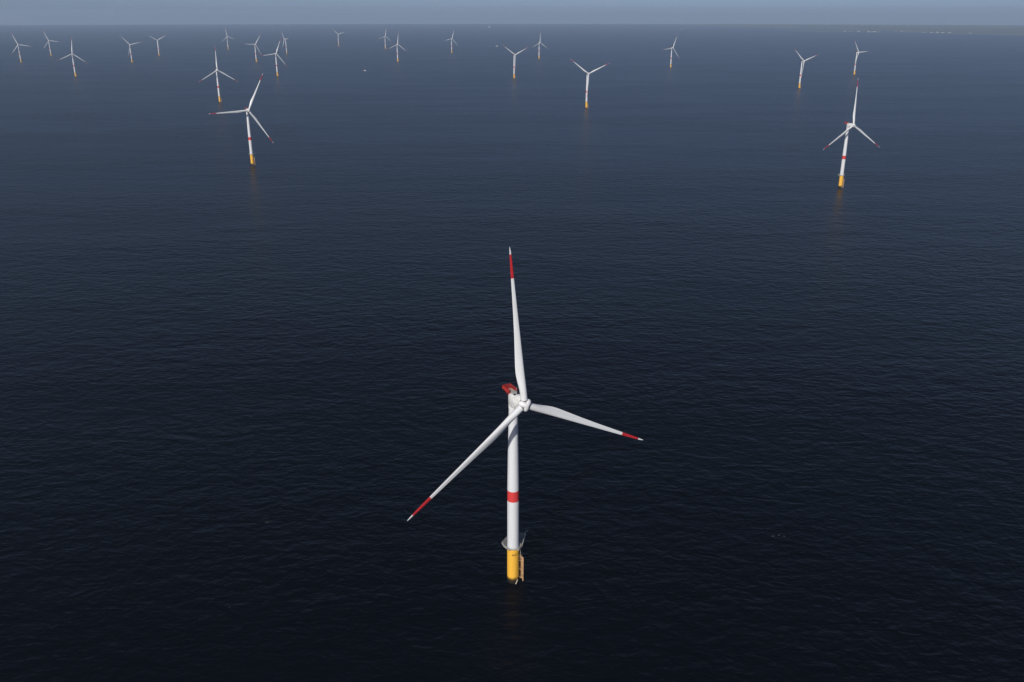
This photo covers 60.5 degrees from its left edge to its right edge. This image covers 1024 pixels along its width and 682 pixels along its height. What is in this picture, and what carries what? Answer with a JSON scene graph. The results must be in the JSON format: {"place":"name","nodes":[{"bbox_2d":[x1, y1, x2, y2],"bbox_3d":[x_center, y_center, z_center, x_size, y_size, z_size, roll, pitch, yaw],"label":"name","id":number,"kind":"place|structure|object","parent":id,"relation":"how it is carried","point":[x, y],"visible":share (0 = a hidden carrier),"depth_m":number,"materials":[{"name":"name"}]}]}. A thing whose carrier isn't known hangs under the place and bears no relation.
{"place":"outdoors","nodes":[
{"label":"outdoors","id":0,"kind":"place"},
{"bbox_2d":[0,24,1023,681],"bbox_3d":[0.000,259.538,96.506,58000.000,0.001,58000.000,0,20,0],"label":"sea","id":1,"kind":"structure","parent":0,"point":[254,416],"depth_m":765.21,"materials":[{"name":"blue liquid"}]},
{"bbox_2d":[11,33,31,62],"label":"wind turbine","id":2,"kind":"object","parent":1,"relation":"in","point":[18,49],"visible":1,"depth_m":5350.06,"materials":[{"name":"paint"}]},
{"bbox_2d":[57,37,84,76],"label":"wind turbine","id":3,"kind":"object","parent":1,"relation":"in","point":[72,54],"visible":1,"depth_m":4104.91,"materials":[{"name":"paint"}]},
{"bbox_2d":[123,38,139,62],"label":"wind turbine","id":4,"kind":"object","parent":1,"relation":"in","point":[130,49],"visible":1,"depth_m":5329.37,"materials":[{"name":"paint"}]},
{"bbox_2d":[199,50,237,102],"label":"wind turbine","id":5,"kind":"object","parent":1,"relation":"in","point":[219,96],"visible":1,"depth_m":2909.22,"materials":[{"name":"paint"}]},
{"bbox_2d":[211,74,271,164],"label":"wind turbine","id":6,"kind":"object","parent":1,"relation":"in","point":[251,154],"visible":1,"depth_m":1692.08,"materials":[{"name":"paint"}]},
{"bbox_2d":[250,34,260,61],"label":"wind turbine","id":7,"kind":"object","parent":1,"relation":"in","point":[255,49],"visible":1,"depth_m":5377.79,"materials":[{"name":"paint"}]},
{"bbox_2d":[262,42,285,76],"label":"wind turbine","id":8,"kind":"object","parent":1,"relation":"in","point":[276,60],"visible":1,"depth_m":4132.62,"materials":[{"name":"paint"}]},
{"bbox_2d":[389,40,405,61],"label":"wind turbine","id":9,"kind":"object","parent":1,"relation":"in","point":[397,51],"visible":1,"depth_m":5423.19,"materials":[{"name":"paint"}]},
{"bbox_2d":[503,45,527,78],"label":"wind turbine","id":10,"kind":"object","parent":1,"relation":"in","point":[514,62],"visible":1,"depth_m":4003.70,"materials":[{"name":"paint"}]},
{"bbox_2d":[407,247,642,583],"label":"wind turbine","id":11,"kind":"object","parent":1,"relation":"in","point":[513,541],"visible":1,"depth_m":425.96,"materials":[{"name":"paint"}]},
{"bbox_2d":[533,32,547,57],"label":"wind turbine","id":12,"kind":"object","parent":1,"relation":"in","point":[539,45],"visible":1,"depth_m":5768.79,"materials":[{"name":"paint"}]},
{"bbox_2d":[572,60,608,108],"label":"wind turbine","id":13,"kind":"object","parent":1,"relation":"in","point":[587,83],"visible":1,"depth_m":2724.59,"materials":[{"name":"paint"}]},
{"bbox_2d":[664,37,677,67],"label":"wind turbine","id":14,"kind":"object","parent":1,"relation":"in","point":[671,53],"visible":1,"depth_m":4832.00,"materials":[{"name":"paint"}]},
{"bbox_2d":[796,51,813,88],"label":"wind turbine","id":15,"kind":"object","parent":1,"relation":"in","point":[801,70],"visible":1,"depth_m":3459.49,"materials":[{"name":"paint"}]},
{"bbox_2d":[823,82,878,187],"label":"wind turbine","id":16,"kind":"object","parent":1,"relation":"in","point":[842,174],"visible":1,"depth_m":1470.26,"materials":[{"name":"paint"}]},
{"bbox_2d":[853,39,867,74],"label":"wind turbine","id":17,"kind":"object","parent":1,"relation":"in","point":[858,52],"visible":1,"depth_m":4250.85,"materials":[{"name":"paint"}]},
{"bbox_2d":[0,0,1023,24],"label":"sky","id":18,"kind":"structure","parent":0,"point":[12,12],"materials":[{"name":"grey"}]},
{"bbox_2d":[795,30,876,31],"bbox_3d":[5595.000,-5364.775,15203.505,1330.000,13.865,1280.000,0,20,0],"label":"headland","id":19,"kind":"structure","parent":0,"point":[832,30],"depth_m":15489.06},
{"bbox_2d":[693,24,1023,34],"bbox_3d":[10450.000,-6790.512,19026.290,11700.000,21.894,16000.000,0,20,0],"label":"coast","id":20,"kind":"structure","parent":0,"point":[998,29],"depth_m":18882.14}
]}

